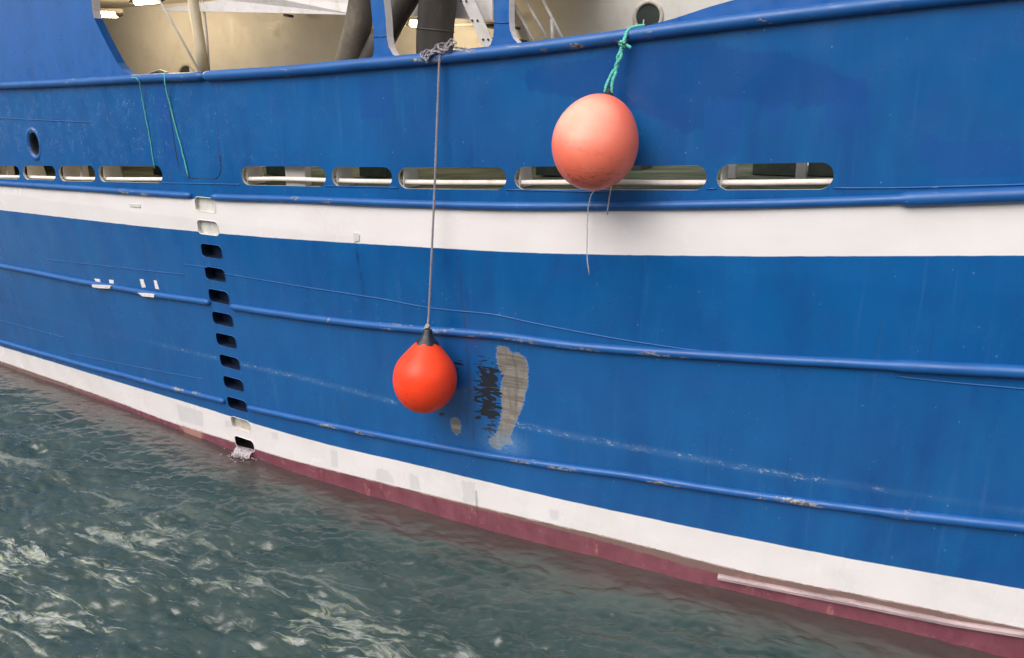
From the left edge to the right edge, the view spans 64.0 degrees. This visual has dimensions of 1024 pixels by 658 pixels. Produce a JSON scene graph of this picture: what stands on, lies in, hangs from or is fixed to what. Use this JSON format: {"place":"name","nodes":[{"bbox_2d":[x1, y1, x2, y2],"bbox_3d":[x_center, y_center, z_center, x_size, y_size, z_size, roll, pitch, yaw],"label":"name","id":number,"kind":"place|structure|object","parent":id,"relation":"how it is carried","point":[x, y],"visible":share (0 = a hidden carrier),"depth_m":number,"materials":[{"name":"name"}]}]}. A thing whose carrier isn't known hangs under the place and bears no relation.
{"place":"outdoors","nodes":[
{"label":"outdoors","id":0,"kind":"place"},
{"bbox_2d":[220,446,256,461],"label":"discharge water","id":1,"kind":"structure","parent":0,"point":[241,452],"depth_m":11.73,"materials":[{"name":"white liquid"}]},
{"bbox_2d":[0,364,1005,657],"bbox_3d":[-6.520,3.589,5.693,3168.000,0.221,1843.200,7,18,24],"label":"water","id":2,"kind":"structure","parent":0,"point":[126,532],"depth_m":8.81,"materials":[{"name":"green liquid"}]},
{"bbox_2d":[0,0,1023,657],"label":"fishing vessel","id":3,"kind":"object","parent":2,"relation":"on","point":[770,346],"visible":0.96,"depth_m":8.47,"materials":[{"name":"paint"}]},
{"bbox_2d":[132,77,154,168],"bbox_3d":[-4.858,-2.705,10.782,0.182,1.165,0.082,7,18,24],"label":"cord","id":4,"kind":"object","parent":3,"relation":"hanging from","point":[146,120],"visible":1,"depth_m":10.78,"materials":[{"name":"green fabric"}]},
{"bbox_2d":[164,72,188,176],"bbox_3d":[-4.289,-2.604,10.450,0.249,1.302,0.072,7,18,24],"label":"cord","id":5,"kind":"object","parent":3,"relation":"hanging from","point":[175,125],"visible":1,"depth_m":10.48,"materials":[{"name":"green fabric"}]},
{"bbox_2d":[168,101,220,178],"bbox_3d":[-4.010,-2.455,10.354,0.915,1.109,0.015,10,19,31],"label":"bulwark door","id":6,"kind":"structure","parent":3,"relation":"in","point":[168,101],"depth_m":10.53,"materials":[{"name":"blue metal"}]},
{"bbox_2d":[393,38,465,413],"bbox_3d":[-0.959,-0.979,8.644,0.708,3.960,0.726,14,21,39],"label":"hanging fender","id":7,"kind":"object","parent":3,"relation":"hanging from","point":[424,377],"visible":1,"depth_m":8.81,"materials":[{"name":"orange rubber"},{"name":"black rubber"},{"name":"grey rope"}]},
{"bbox_2d":[552,24,644,190],"bbox_3d":[0.750,-1.975,7.316,0.780,1.462,0.800,3,16,11],"label":"hanging fender","id":8,"kind":"object","parent":3,"relation":"hanging from","point":[595,141],"visible":1,"depth_m":7.13,"materials":[{"name":"orange plastic"}]},
{"bbox_2d":[586,191,593,274],"bbox_3d":[0.806,-0.973,8.033,0.181,0.877,0.069,-11,20,-34],"label":"string","id":9,"kind":"object","parent":8,"relation":"hanging from","point":[587,232],"visible":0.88,"depth_m":8.00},
{"bbox_2d":[607,187,611,214],"bbox_3d":[0.940,-1.246,7.883,0.022,0.277,0.121,7,17,21],"label":"string","id":10,"kind":"object","parent":8,"relation":"hanging from","point":[609,200],"visible":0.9,"depth_m":7.85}
]}

